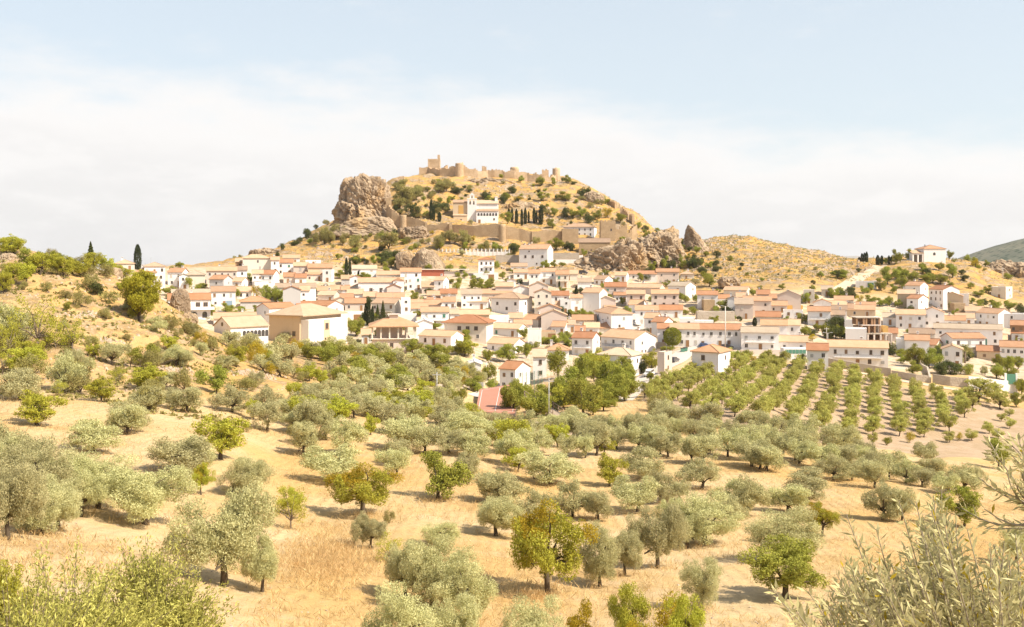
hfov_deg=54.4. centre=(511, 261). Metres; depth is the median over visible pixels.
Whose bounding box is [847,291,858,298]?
dark bush
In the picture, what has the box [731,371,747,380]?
almond tree
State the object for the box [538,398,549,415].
broadleaf tree
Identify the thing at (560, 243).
broadleaf tree
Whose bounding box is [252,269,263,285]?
house
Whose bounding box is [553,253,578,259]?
retaining wall
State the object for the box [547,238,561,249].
broadleaf tree
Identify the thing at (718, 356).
house
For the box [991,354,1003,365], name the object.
broadleaf tree
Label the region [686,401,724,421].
olive tree
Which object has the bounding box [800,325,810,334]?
broadleaf tree
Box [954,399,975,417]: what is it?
almond tree
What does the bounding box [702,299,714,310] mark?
stone terrace
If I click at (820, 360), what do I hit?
almond tree
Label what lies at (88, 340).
shrub
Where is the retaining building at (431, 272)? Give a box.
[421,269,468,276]
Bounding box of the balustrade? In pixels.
[438,249,509,256]
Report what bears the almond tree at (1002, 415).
on the ground at (736, 589)
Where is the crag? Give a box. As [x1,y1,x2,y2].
[329,173,390,225]
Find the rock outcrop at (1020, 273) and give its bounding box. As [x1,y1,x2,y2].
[1015,267,1023,277]
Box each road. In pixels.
[469,387,490,396]
[619,347,740,399]
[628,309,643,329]
[820,265,886,299]
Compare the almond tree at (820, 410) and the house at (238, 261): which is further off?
the house at (238, 261)
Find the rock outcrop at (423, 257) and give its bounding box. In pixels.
[413,248,446,270]
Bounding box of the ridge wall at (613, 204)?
[607,200,634,225]
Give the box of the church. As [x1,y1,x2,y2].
[452,193,498,222]
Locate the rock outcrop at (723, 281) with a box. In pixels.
[717,276,740,287]
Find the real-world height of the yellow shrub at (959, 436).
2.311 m
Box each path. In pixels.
[453,375,499,390]
[791,360,1010,400]
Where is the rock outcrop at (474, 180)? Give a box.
[465,177,513,183]
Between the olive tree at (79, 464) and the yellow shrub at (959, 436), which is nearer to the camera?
the olive tree at (79, 464)
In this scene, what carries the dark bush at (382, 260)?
on the ground at (736, 589)
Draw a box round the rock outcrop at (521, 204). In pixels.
[502,201,538,208]
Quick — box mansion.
[519,243,552,267]
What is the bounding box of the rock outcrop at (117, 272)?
[108,267,122,277]
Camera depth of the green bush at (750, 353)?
293.20 m
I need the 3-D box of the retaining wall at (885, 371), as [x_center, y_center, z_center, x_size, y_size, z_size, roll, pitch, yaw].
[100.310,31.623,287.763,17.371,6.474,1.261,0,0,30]
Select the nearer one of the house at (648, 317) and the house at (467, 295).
the house at (648, 317)
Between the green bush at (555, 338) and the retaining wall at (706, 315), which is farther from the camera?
the retaining wall at (706, 315)
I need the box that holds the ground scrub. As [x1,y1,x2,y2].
[0,174,1023,425]
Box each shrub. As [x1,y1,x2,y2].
[0,282,13,291]
[0,337,17,356]
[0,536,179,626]
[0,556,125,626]
[14,352,50,376]
[18,280,27,289]
[20,314,41,325]
[39,331,50,346]
[40,281,52,291]
[45,249,58,254]
[47,266,59,273]
[58,347,72,356]
[59,289,72,298]
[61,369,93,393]
[66,360,84,373]
[72,290,92,307]
[82,265,99,276]
[82,274,99,286]
[84,335,97,345]
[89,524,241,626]
[97,263,113,276]
[97,307,111,319]
[103,291,117,303]
[112,366,122,378]
[121,333,133,340]
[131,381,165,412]
[140,349,162,372]
[142,378,164,389]
[154,340,160,348]
[162,315,182,330]
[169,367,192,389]
[172,327,184,336]
[182,320,192,330]
[185,323,200,335]
[192,331,207,342]
[206,335,219,351]
[213,355,238,367]
[226,341,243,349]
[235,376,259,389]
[236,377,256,389]
[238,338,255,351]
[245,349,259,360]
[246,339,268,359]
[250,285,260,295]
[264,361,278,373]
[286,419,312,436]
[287,363,299,375]
[289,338,303,348]
[295,371,311,381]
[357,370,373,382]
[382,509,395,522]
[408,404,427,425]
[454,365,469,373]
[467,368,484,388]
[531,237,540,242]
[565,597,592,626]
[601,207,612,216]
[625,618,654,626]
[646,392,662,406]
[653,590,688,626]
[808,334,816,340]
[855,295,863,300]
[904,432,915,442]
[956,432,962,439]
[971,259,978,267]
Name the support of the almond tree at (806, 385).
on the ground at (736, 589)
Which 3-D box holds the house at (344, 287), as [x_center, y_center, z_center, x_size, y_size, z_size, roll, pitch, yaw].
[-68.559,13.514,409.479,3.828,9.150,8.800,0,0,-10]
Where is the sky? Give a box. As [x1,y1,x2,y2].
[0,0,1023,264]
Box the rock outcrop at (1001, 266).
[986,259,1023,275]
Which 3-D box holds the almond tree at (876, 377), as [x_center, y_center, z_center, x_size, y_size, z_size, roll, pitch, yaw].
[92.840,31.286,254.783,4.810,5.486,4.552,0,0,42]
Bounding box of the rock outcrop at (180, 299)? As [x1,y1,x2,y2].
[170,288,190,312]
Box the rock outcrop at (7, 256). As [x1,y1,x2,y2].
[0,253,16,260]
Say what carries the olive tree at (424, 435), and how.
on the ground at (736, 589)
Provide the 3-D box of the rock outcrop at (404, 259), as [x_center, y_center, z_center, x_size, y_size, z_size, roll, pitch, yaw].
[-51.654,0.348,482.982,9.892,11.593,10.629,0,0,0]
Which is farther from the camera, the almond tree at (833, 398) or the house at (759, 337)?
the house at (759, 337)
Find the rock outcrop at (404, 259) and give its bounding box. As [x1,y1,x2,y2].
[395,250,414,269]
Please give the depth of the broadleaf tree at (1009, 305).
434.11 m
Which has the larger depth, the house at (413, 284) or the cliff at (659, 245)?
the cliff at (659, 245)
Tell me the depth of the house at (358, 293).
398.69 m
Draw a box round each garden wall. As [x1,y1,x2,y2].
[553,259,575,263]
[740,350,779,354]
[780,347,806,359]
[919,363,930,382]
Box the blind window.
[459,205,462,213]
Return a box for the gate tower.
[600,220,636,240]
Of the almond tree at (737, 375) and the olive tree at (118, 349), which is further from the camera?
the almond tree at (737, 375)
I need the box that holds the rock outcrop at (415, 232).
[397,226,428,239]
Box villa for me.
[167,290,214,320]
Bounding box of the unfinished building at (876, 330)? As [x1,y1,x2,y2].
[848,316,892,346]
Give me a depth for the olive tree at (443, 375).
231.49 m
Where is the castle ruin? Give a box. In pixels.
[419,155,559,181]
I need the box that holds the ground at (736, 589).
[0,173,1023,626]
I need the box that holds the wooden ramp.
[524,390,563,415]
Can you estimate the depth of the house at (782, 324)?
333.58 m
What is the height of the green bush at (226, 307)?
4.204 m
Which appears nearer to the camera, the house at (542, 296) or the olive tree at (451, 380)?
the olive tree at (451, 380)
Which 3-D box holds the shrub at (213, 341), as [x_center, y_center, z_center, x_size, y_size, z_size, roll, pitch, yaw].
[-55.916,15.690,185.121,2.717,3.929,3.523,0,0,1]
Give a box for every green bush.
[162,285,176,292]
[174,261,183,267]
[185,276,192,287]
[197,283,207,287]
[221,303,235,311]
[236,306,246,311]
[247,273,251,282]
[319,340,339,361]
[329,365,349,378]
[334,270,344,277]
[334,341,356,356]
[335,253,342,258]
[357,272,367,276]
[369,255,381,262]
[377,349,396,365]
[386,257,395,267]
[433,322,441,328]
[434,241,443,248]
[445,264,453,270]
[446,389,458,399]
[452,282,461,288]
[456,386,467,400]
[462,242,467,250]
[462,375,481,388]
[473,380,482,391]
[485,376,497,387]
[491,242,498,251]
[494,260,500,267]
[499,211,512,223]
[508,378,532,390]
[526,384,547,395]
[532,341,540,347]
[535,176,544,185]
[536,191,550,200]
[536,386,556,403]
[541,261,550,267]
[544,338,554,343]
[547,219,555,228]
[550,207,558,216]
[551,336,560,342]
[555,191,571,200]
[557,331,569,336]
[560,332,568,340]
[562,175,571,183]
[565,339,571,346]
[568,208,579,218]
[576,206,586,216]
[592,210,601,219]
[615,213,626,222]
[642,229,650,236]
[650,261,655,269]
[661,256,668,267]
[665,345,675,350]
[678,258,686,267]
[681,294,689,301]
[691,308,697,314]
[693,246,700,252]
[739,350,753,355]
[796,312,805,322]
[813,323,822,330]
[820,323,832,336]
[827,287,834,297]
[830,269,848,278]
[834,287,843,294]
[834,324,842,338]
[859,286,867,292]
[865,295,875,301]
[874,278,886,290]
[875,297,887,305]
[882,437,892,444]
[884,295,892,305]
[890,284,898,292]
[894,299,902,306]
[895,277,907,286]
[895,348,906,355]
[896,353,907,362]
[899,268,908,277]
[934,262,944,269]
[946,251,953,258]
[958,364,966,373]
[963,363,973,374]
[967,282,974,287]
[973,290,984,296]
[974,299,983,304]
[983,285,991,292]
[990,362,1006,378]
[1003,272,1009,278]
[1010,356,1023,368]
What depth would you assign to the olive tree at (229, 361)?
169.79 m
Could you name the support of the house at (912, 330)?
on the ground at (736, 589)
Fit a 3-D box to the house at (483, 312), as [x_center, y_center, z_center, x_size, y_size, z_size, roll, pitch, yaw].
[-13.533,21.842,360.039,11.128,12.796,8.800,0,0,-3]
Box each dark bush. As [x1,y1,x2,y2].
[88,281,103,294]
[289,239,298,245]
[303,228,311,238]
[349,255,360,263]
[359,258,370,264]
[375,249,392,259]
[377,245,386,250]
[378,256,387,265]
[393,204,399,210]
[401,203,422,216]
[432,200,445,207]
[450,185,463,192]
[480,190,491,197]
[499,195,507,202]
[507,185,516,192]
[508,243,519,254]
[539,204,546,211]
[552,396,562,409]
[561,207,569,216]
[562,241,570,248]
[568,243,574,250]
[577,186,585,195]
[582,212,594,222]
[639,358,646,373]
[667,259,675,267]
[687,256,697,266]
[689,257,702,267]
[696,266,708,273]
[712,250,721,257]
[712,265,721,271]
[720,306,732,310]
[808,328,818,334]
[822,321,840,338]
[825,315,845,327]
[832,270,841,277]
[844,286,854,293]
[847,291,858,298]
[888,343,896,354]
[922,268,932,273]
[932,345,941,355]
[932,362,948,374]
[936,359,962,374]
[960,274,968,280]
[962,351,974,360]
[1014,303,1023,312]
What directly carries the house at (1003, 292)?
on the ground at (736, 589)
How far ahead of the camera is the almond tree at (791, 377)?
246.63 m
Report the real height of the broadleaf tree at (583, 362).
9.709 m
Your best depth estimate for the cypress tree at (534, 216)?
607.75 m
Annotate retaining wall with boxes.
[496,255,518,262]
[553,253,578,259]
[656,342,667,348]
[696,311,734,320]
[828,358,890,375]
[891,370,929,382]
[932,374,967,386]
[968,373,1017,392]
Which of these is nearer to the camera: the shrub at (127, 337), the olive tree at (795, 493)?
the olive tree at (795, 493)
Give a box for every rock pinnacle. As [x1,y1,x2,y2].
[664,226,686,256]
[683,225,708,251]
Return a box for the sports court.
[477,383,520,417]
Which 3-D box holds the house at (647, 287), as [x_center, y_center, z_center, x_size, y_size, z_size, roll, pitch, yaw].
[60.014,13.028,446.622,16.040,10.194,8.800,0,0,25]
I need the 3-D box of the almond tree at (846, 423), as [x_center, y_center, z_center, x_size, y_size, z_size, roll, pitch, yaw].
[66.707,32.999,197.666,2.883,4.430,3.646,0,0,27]
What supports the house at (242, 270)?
on the ground at (736, 589)
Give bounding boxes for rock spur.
[316,215,397,237]
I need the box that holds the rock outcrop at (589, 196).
[583,191,604,202]
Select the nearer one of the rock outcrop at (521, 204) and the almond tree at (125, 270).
the almond tree at (125, 270)
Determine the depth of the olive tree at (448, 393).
173.75 m
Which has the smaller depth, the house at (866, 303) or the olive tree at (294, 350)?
the olive tree at (294, 350)
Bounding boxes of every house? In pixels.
[116,257,135,274]
[134,262,156,286]
[143,262,165,288]
[167,265,188,286]
[171,286,210,292]
[178,273,189,288]
[186,270,205,288]
[206,264,236,283]
[208,275,232,287]
[210,286,235,305]
[213,309,256,322]
[232,277,248,285]
[235,258,242,265]
[236,284,252,298]
[237,264,247,277]
[239,293,270,308]
[242,254,270,276]
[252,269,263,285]
[254,282,279,288]
[255,302,293,323]
[259,270,279,281]
[270,254,279,271]
[275,278,316,301]
[279,259,293,274]
[282,251,299,261]
[282,283,301,304]
[283,272,295,282]
[293,262,307,272]
[294,273,306,282]
[296,301,314,304]
[299,285,309,300]
[305,270,321,280]
[306,260,320,262]
[307,261,332,271]
[313,300,343,310]
[317,281,333,292]
[317,288,338,299]
[322,269,333,281]
[330,280,340,292]
[332,296,344,307]
[339,291,353,297]
[341,275,349,284]
[341,283,349,292]
[341,306,363,319]
[344,298,365,310]
[347,286,363,297]
[349,272,359,285]
[350,283,357,288]
[351,265,376,273]
[359,271,375,276]
[361,322,371,343]
[363,289,377,299]
[368,313,418,351]
[371,297,400,317]
[376,268,399,276]
[376,290,404,297]
[386,282,401,292]
[388,313,416,321]
[400,267,421,284]
[401,292,410,313]
[407,278,420,289]
[411,299,423,302]
[411,303,427,315]
[415,315,433,339]
[418,325,463,345]
[420,306,449,327]
[421,281,434,293]
[424,297,441,305]
[426,290,440,296]
[426,294,442,305]
[433,274,448,289]
[440,286,457,307]
[441,314,496,343]
[442,294,455,316]
[449,305,459,318]
[459,309,489,317]
[461,289,481,308]
[468,296,490,308]
[468,354,482,371]
[473,273,497,279]
[477,257,494,272]
[481,288,511,298]
[486,331,525,353]
[489,292,533,314]
[489,310,508,322]
[493,317,528,336]
[495,280,513,291]
[498,360,531,385]
[508,275,516,286]
[508,310,522,322]
[510,259,527,268]
[513,267,528,278]
[513,280,528,295]
[514,319,532,327]
[523,311,540,327]
[528,267,539,284]
[528,281,548,299]
[528,328,540,345]
[532,348,546,378]
[533,287,551,313]
[537,303,561,313]
[539,266,555,283]
[540,308,567,329]
[541,330,555,337]
[545,340,569,360]
[550,320,567,333]
[551,286,569,304]
[555,266,569,287]
[560,299,570,312]
[562,269,578,280]
[562,316,575,332]
[563,223,596,237]
[570,293,582,311]
[571,328,600,355]
[572,314,596,324]
[574,322,585,331]
[577,276,591,288]
[581,285,607,312]
[584,322,599,331]
[594,272,612,284]
[594,306,633,328]
[596,343,643,374]
[599,319,624,333]
[601,296,615,307]
[601,327,656,352]
[604,282,626,297]
[613,292,626,302]
[614,269,628,281]
[626,281,665,293]
[626,289,645,305]
[628,270,656,282]
[628,299,645,310]
[635,302,658,324]
[643,309,660,332]
[650,314,673,337]
[651,289,678,311]
[656,266,679,282]
[657,317,668,341]
[658,350,671,373]
[659,304,682,317]
[667,279,696,297]
[669,322,699,346]
[679,269,694,278]
[680,317,694,322]
[690,344,732,374]
[695,320,712,322]
[697,288,718,308]
[699,323,741,347]
[718,294,729,303]
[723,284,750,295]
[727,293,737,310]
[734,298,753,318]
[736,288,745,297]
[740,326,779,349]
[743,296,771,315]
[755,311,780,324]
[756,287,769,295]
[760,319,787,334]
[769,294,776,299]
[771,300,787,312]
[776,290,801,308]
[779,332,807,349]
[783,309,802,318]
[787,316,800,334]
[803,289,814,303]
[806,342,828,371]
[807,306,830,325]
[812,298,831,305]
[821,285,833,296]
[827,300,846,304]
[827,336,888,367]
[831,302,847,318]
[831,305,845,326]
[834,293,853,302]
[845,319,852,332]
[846,301,853,308]
[846,323,866,339]
[847,302,875,315]
[855,281,876,288]
[855,301,875,314]
[882,310,895,325]
[888,327,897,341]
[895,309,925,329]
[896,337,904,354]
[897,287,915,307]
[904,279,928,295]
[904,331,929,356]
[906,292,927,308]
[908,327,934,337]
[925,306,944,327]
[929,283,960,309]
[929,333,942,348]
[933,323,1002,344]
[939,332,986,355]
[941,343,963,364]
[944,313,965,322]
[947,291,963,302]
[948,303,965,311]
[954,312,974,322]
[960,293,968,305]
[964,301,983,317]
[975,305,1011,326]
[976,345,1001,360]
[991,286,1011,299]
[999,338,1023,365]
[1003,334,1007,339]
[1004,313,1023,328]
[1010,320,1023,331]
[1011,331,1023,339]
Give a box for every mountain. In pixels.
[96,264,173,269]
[844,256,886,258]
[957,238,1023,261]
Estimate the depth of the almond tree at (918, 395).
241.38 m
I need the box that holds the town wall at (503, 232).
[386,198,577,243]
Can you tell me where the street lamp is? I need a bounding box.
[720,305,729,346]
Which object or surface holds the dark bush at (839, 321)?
on the ground at (736, 589)
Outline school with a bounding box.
[212,315,269,345]
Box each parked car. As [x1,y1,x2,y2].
[644,368,654,376]
[721,344,733,348]
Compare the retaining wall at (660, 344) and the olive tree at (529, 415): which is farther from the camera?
the retaining wall at (660, 344)
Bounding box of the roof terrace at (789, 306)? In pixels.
[787,305,802,308]
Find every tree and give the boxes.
[0,233,26,253]
[0,237,22,252]
[0,272,14,293]
[0,300,34,341]
[0,315,21,354]
[0,345,13,374]
[0,367,42,399]
[0,417,57,463]
[0,429,44,468]
[0,436,78,497]
[0,460,50,539]
[0,559,34,626]
[2,261,22,283]
[3,354,24,367]
[6,333,24,345]
[6,346,48,368]
[7,294,64,343]
[10,472,83,534]
[12,389,69,425]
[15,261,36,281]
[15,338,45,357]
[17,247,38,262]
[25,251,58,274]
[42,477,84,528]
[43,250,59,266]
[43,449,101,477]
[44,332,67,347]
[44,350,87,392]
[51,255,74,276]
[51,379,66,395]
[51,460,109,516]
[56,318,84,348]
[56,320,70,330]
[59,418,126,450]
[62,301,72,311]
[63,334,78,345]
[65,348,86,362]
[70,260,91,276]
[77,449,139,508]
[80,357,96,370]
[81,252,103,268]
[83,375,116,401]
[85,343,104,356]
[87,241,93,257]
[92,337,105,344]
[94,255,115,270]
[98,342,132,365]
[98,463,199,524]
[104,403,147,434]
[105,366,128,381]
[106,401,153,429]
[119,269,161,322]
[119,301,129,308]
[119,351,141,366]
[120,266,132,277]
[124,385,166,411]
[127,362,166,385]
[128,343,159,367]
[133,244,142,269]
[143,345,164,363]
[144,435,215,471]
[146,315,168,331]
[156,371,175,389]
[158,480,277,586]
[160,335,178,347]
[160,344,186,365]
[162,387,180,406]
[166,433,216,469]
[167,385,204,411]
[171,349,190,363]
[172,350,195,366]
[182,323,199,332]
[189,413,250,459]
[192,462,215,494]
[194,341,209,354]
[194,364,228,392]
[207,383,252,412]
[214,456,276,494]
[215,355,239,367]
[218,330,241,345]
[223,344,249,366]
[225,456,270,494]
[239,332,264,346]
[239,529,279,591]
[246,398,261,419]
[247,398,280,430]
[248,370,266,384]
[249,354,277,371]
[251,383,285,409]
[258,284,271,298]
[259,342,283,354]
[263,335,290,357]
[264,350,273,359]
[269,352,295,376]
[271,285,282,301]
[271,487,308,528]
[275,485,307,513]
[276,331,292,342]
[277,398,296,419]
[279,411,306,428]
[280,342,301,359]
[285,382,305,396]
[286,382,324,399]
[287,394,322,418]
[288,420,320,452]
[292,395,331,430]
[295,362,315,381]
[297,442,363,480]
[298,338,314,344]
[300,359,317,378]
[301,343,319,360]
[301,380,328,393]
[302,340,321,354]
[309,367,328,383]
[312,232,319,242]
[314,409,339,439]
[315,342,337,364]
[316,393,331,409]
[317,226,329,244]
[320,360,340,379]
[320,378,347,394]
[320,393,358,420]
[321,389,340,401]
[323,462,404,512]
[325,230,335,242]
[325,335,346,346]
[329,415,369,449]
[330,224,338,237]
[332,372,354,390]
[334,351,350,366]
[339,233,348,245]
[341,388,359,399]
[342,394,364,417]
[344,257,347,274]
[344,383,365,393]
[345,335,361,345]
[346,356,372,376]
[346,365,365,384]
[347,317,366,335]
[347,319,360,336]
[348,234,362,248]
[348,259,351,274]
[349,510,387,547]
[352,356,373,373]
[352,394,394,417]
[353,342,368,354]
[356,374,373,393]
[360,398,381,416]
[360,579,445,626]
[361,344,378,356]
[362,390,391,401]
[363,303,366,324]
[363,412,380,434]
[366,300,371,325]
[366,378,390,393]
[368,363,374,373]
[369,354,378,364]
[371,306,374,321]
[371,388,391,402]
[372,357,389,368]
[372,363,397,382]
[373,341,390,353]
[373,447,411,476]
[374,304,379,320]
[374,374,393,384]
[374,531,403,561]
[375,412,427,445]
[377,231,399,248]
[378,400,409,425]
[379,301,385,318]
[380,368,405,386]
[381,381,398,395]
[381,436,413,461]
[383,538,432,595]
[387,387,415,401]
[390,362,408,374]
[390,393,420,403]
[392,350,407,364]
[393,185,417,202]
[393,197,405,208]
[393,374,414,390]
[397,178,407,188]
[397,532,458,606]
[398,397,422,416]
[399,338,417,351]
[401,422,439,453]
[403,193,411,201]
[405,338,423,351]
[405,349,423,358]
[405,367,422,381]
[406,357,424,371]
[407,387,434,406]
[409,186,424,199]
[410,290,419,296]
[411,359,429,372]
[413,353,432,363]
[416,378,434,390]
[417,398,435,414]
[419,449,474,500]
[420,345,432,357]
[420,367,441,386]
[420,370,441,384]
[420,521,461,545]
[421,406,435,418]
[423,385,446,405]
[424,263,431,268]
[424,363,435,371]
[424,545,499,616]
[424,590,482,626]
[426,344,445,356]
[428,354,452,366]
[428,405,454,434]
[429,199,432,219]
[430,351,451,367]
[431,342,453,353]
[432,206,434,219]
[432,234,444,249]
[432,386,451,401]
[432,426,469,453]
[433,181,444,193]
[435,207,441,212]
[435,395,468,412]
[437,212,441,221]
[438,180,451,191]
[439,373,459,387]
[440,371,447,380]
[440,407,493,434]
[440,409,466,427]
[441,231,448,244]
[441,366,457,377]
[443,357,469,369]
[444,229,453,242]
[445,381,456,391]
[447,366,462,376]
[450,232,459,242]
[450,340,474,356]
[450,376,461,388]
[452,450,480,483]
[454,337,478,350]
[455,427,491,456]
[458,229,468,245]
[458,249,464,255]
[460,402,482,411]
[463,330,469,339]
[464,361,475,373]
[469,279,477,288]
[469,410,485,419]
[469,470,526,501]
[471,371,487,381]
[475,280,486,287]
[475,417,503,443]
[476,494,524,535]
[478,467,510,499]
[482,240,490,250]
[482,349,494,357]
[482,350,491,361]
[482,362,496,379]
[484,411,510,422]
[486,281,494,287]
[488,418,531,445]
[492,428,539,466]
[494,343,517,359]
[499,385,519,407]
[499,446,527,471]
[501,593,568,626]
[505,378,525,412]
[507,498,600,595]
[508,423,537,443]
[511,345,520,353]
[511,449,584,483]
[515,209,517,223]
[515,388,553,417]
[515,487,556,519]
[516,408,548,433]
[517,327,527,338]
[519,343,530,357]
[520,209,522,225]
[523,208,526,223]
[525,426,554,448]
[532,208,535,222]
[532,396,543,416]
[536,412,571,436]
[538,208,543,224]
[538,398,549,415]
[542,422,569,446]
[546,346,567,376]
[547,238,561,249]
[548,379,569,405]
[551,383,575,409]
[551,478,597,516]
[552,237,563,248]
[555,365,587,404]
[556,432,578,456]
[561,378,603,412]
[564,405,592,420]
[564,414,584,435]
[572,424,587,436]
[573,354,596,379]
[573,419,598,428]
[573,433,594,457]
[576,419,611,455]
[577,519,621,586]
[579,394,600,414]
[579,414,609,426]
[582,349,607,361]
[584,378,612,390]
[585,490,614,519]
[587,360,600,381]
[591,354,611,367]
[594,359,622,383]
[594,414,613,426]
[596,373,616,382]
[597,391,617,410]
[597,452,629,485]
[598,438,617,451]
[599,413,624,433]
[602,372,630,401]
[606,424,628,449]
[607,581,652,626]
[608,473,662,511]
[610,356,633,367]
[613,372,641,400]
[614,529,644,574]
[615,362,633,367]
[618,445,666,478]
[619,297,625,303]
[620,367,636,374]
[621,412,642,431]
[622,306,631,311]
[622,370,635,380]
[624,422,654,448]
[625,500,691,568]
[629,421,657,443]
[637,273,643,281]
[637,381,649,397]
[642,348,657,368]
[642,425,674,454]
[643,412,672,432]
[645,382,660,396]
[646,371,653,378]
[646,397,675,415]
[648,468,675,501]
[649,378,661,390]
[649,399,682,417]
[652,497,681,537]
[653,375,665,389]
[653,402,687,428]
[654,430,683,456]
[655,390,672,400]
[657,379,668,394]
[660,374,675,384]
[661,384,678,398]
[662,369,675,384]
[662,416,687,434]
[662,479,691,499]
[663,327,681,345]
[663,591,706,626]
[668,370,681,385]
[671,382,687,399]
[672,369,684,382]
[673,457,721,489]
[676,502,703,547]
[677,490,746,544]
[678,367,688,375]
[678,376,694,390]
[678,390,700,407]
[678,555,724,608]
[679,407,696,419]
[679,437,705,461]
[681,365,692,373]
[681,418,709,436]
[683,432,727,463]
[685,373,697,384]
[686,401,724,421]
[689,361,697,369]
[690,390,701,405]
[692,368,702,384]
[692,385,709,399]
[695,365,711,381]
[695,412,723,430]
[696,380,711,395]
[696,421,717,436]
[699,394,720,409]
[700,361,714,374]
[702,273,715,286]
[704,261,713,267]
[704,372,721,383]
[704,378,716,394]
[705,376,718,387]
[705,477,757,511]
[707,380,730,403]
[709,393,724,405]
[711,495,750,521]
[716,297,728,307]
[716,381,734,399]
[716,427,740,456]
[718,371,725,379]
[718,419,740,433]
[721,367,731,376]
[721,374,742,393]
[722,378,740,396]
[723,394,747,416]
[727,426,765,453]
[729,358,739,370]
[730,392,749,412]
[730,472,772,514]
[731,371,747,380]
[731,389,750,404]
[732,423,763,438]
[732,435,775,466]
[733,356,746,368]
[733,372,745,390]
[733,410,766,423]
[734,533,830,598]
[736,354,747,364]
[737,441,774,469]
[738,383,757,397]
[739,366,756,382]
[739,368,754,382]
[739,386,752,405]
[740,383,757,394]
[741,354,750,363]
[741,410,761,423]
[742,505,826,558]
[743,364,756,372]
[744,409,784,432]
[745,398,768,422]
[749,288,755,295]
[749,360,760,370]
[749,382,761,397]
[750,446,788,470]
[751,423,772,441]
[752,317,756,325]
[754,374,770,390]
[755,353,770,364]
[755,377,768,389]
[755,400,771,413]
[757,358,767,367]
[757,363,776,376]
[757,395,774,409]
[760,370,777,381]
[760,391,776,407]
[761,375,773,380]
[761,429,778,447]
[762,349,774,360]
[764,429,1023,626]
[766,364,780,373]
[766,391,784,409]
[766,483,813,512]
[767,358,782,370]
[767,362,781,372]
[767,427,791,453]
[768,379,787,395]
[771,385,788,402]
[772,417,788,431]
[772,424,821,459]
[776,357,786,367]
[779,350,790,360]
[781,401,802,416]
[781,466,831,500]
[782,372,795,381]
[782,381,792,392]
[783,411,802,421]
[784,365,800,380]
[784,412,822,435]
[785,394,806,415]
[786,436,814,463]
[788,360,803,368]
[790,395,809,411]
[793,354,808,365]
[793,363,806,372]
[795,392,810,406]
[796,386,813,405]
[799,501,840,536]
[800,293,810,303]
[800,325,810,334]
[800,383,814,394]
[802,375,818,384]
[802,379,817,387]
[802,429,819,440]
[802,442,840,465]
[803,373,817,380]
[806,364,823,372]
[806,386,817,399]
[808,365,826,378]
[809,404,832,422]
[811,358,825,367]
[811,409,830,425]
[811,450,852,480]
[813,400,834,413]
[816,394,838,411]
[817,427,838,445]
[819,422,840,437]
[819,445,859,464]
[820,391,835,396]
[822,376,842,388]
[822,400,837,411]
[824,367,841,377]
[826,363,842,373]
[826,372,843,383]
[826,385,842,397]
[826,395,839,406]
[829,421,863,446]
[834,360,846,369]
[838,443,859,456]
[841,382,860,396]
[841,416,858,429]
[841,417,854,429]
[843,388,862,404]
[843,396,860,408]
[843,409,864,423]
[843,459,858,479]
[844,403,859,414]
[845,369,862,378]
[845,384,860,392]
[846,363,858,370]
[847,376,865,388]
[849,456,892,487]
[851,437,875,459]
[854,444,878,458]
[857,446,893,473]
[861,478,908,520]
[862,415,884,434]
[863,368,880,380]
[863,382,880,393]
[863,389,880,398]
[863,414,880,426]
[865,373,881,388]
[865,392,882,403]
[866,405,884,415]
[867,396,887,411]
[867,432,878,443]
[872,374,885,385]
[874,449,909,478]
[876,255,879,264]
[879,266,901,284]
[879,486,916,520]
[882,372,899,385]
[886,391,902,402]
[887,388,902,398]
[888,383,898,391]
[889,377,901,389]
[889,415,909,435]
[889,455,923,483]
[890,398,900,405]
[890,411,908,420]
[891,401,912,415]
[892,249,901,263]
[893,413,911,426]
[904,343,925,363]
[905,248,910,259]
[905,360,922,373]
[907,270,919,280]
[907,385,926,399]
[908,377,922,390]
[910,440,939,459]
[910,466,936,487]
[911,399,930,412]
[912,392,925,401]
[912,407,935,420]
[914,412,934,428]
[916,418,933,437]
[916,457,949,474]
[920,347,944,367]
[922,272,935,281]
[927,383,943,395]
[929,390,945,399]
[930,471,960,493]
[933,485,982,526]
[935,273,947,283]
[935,391,948,402]
[935,398,951,407]
[935,404,950,415]
[935,410,957,430]
[936,402,952,411]
[942,430,954,442]
[944,463,982,489]
[945,263,957,277]
[948,389,963,400]
[954,393,969,401]
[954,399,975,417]
[958,377,1003,401]
[960,344,972,362]
[962,465,989,490]
[964,428,978,439]
[969,397,981,407]
[980,365,987,373]
[981,421,993,433]
[983,383,1008,399]
[984,391,1012,408]
[985,437,1013,467]
[988,299,997,305]
[989,428,1005,438]
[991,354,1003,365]
[996,413,1007,420]
[998,526,1023,562]
[1002,356,1016,368]
[1003,300,1017,310]
[1003,366,1018,376]
[1004,408,1014,415]
[1004,416,1017,427]
[1008,392,1023,406]
[1013,378,1023,392]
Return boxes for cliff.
[574,237,648,271]
[638,229,683,267]
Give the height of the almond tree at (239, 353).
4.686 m
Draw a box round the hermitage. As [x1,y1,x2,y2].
[906,245,946,263]
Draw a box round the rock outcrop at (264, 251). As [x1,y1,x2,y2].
[248,247,278,254]
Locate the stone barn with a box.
[578,238,610,254]
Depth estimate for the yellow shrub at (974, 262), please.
510.74 m
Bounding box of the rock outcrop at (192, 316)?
[182,312,198,323]
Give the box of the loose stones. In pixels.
[0,180,1010,626]
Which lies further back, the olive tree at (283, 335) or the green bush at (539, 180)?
the green bush at (539, 180)
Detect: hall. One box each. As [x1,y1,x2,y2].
[265,303,347,344]
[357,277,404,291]

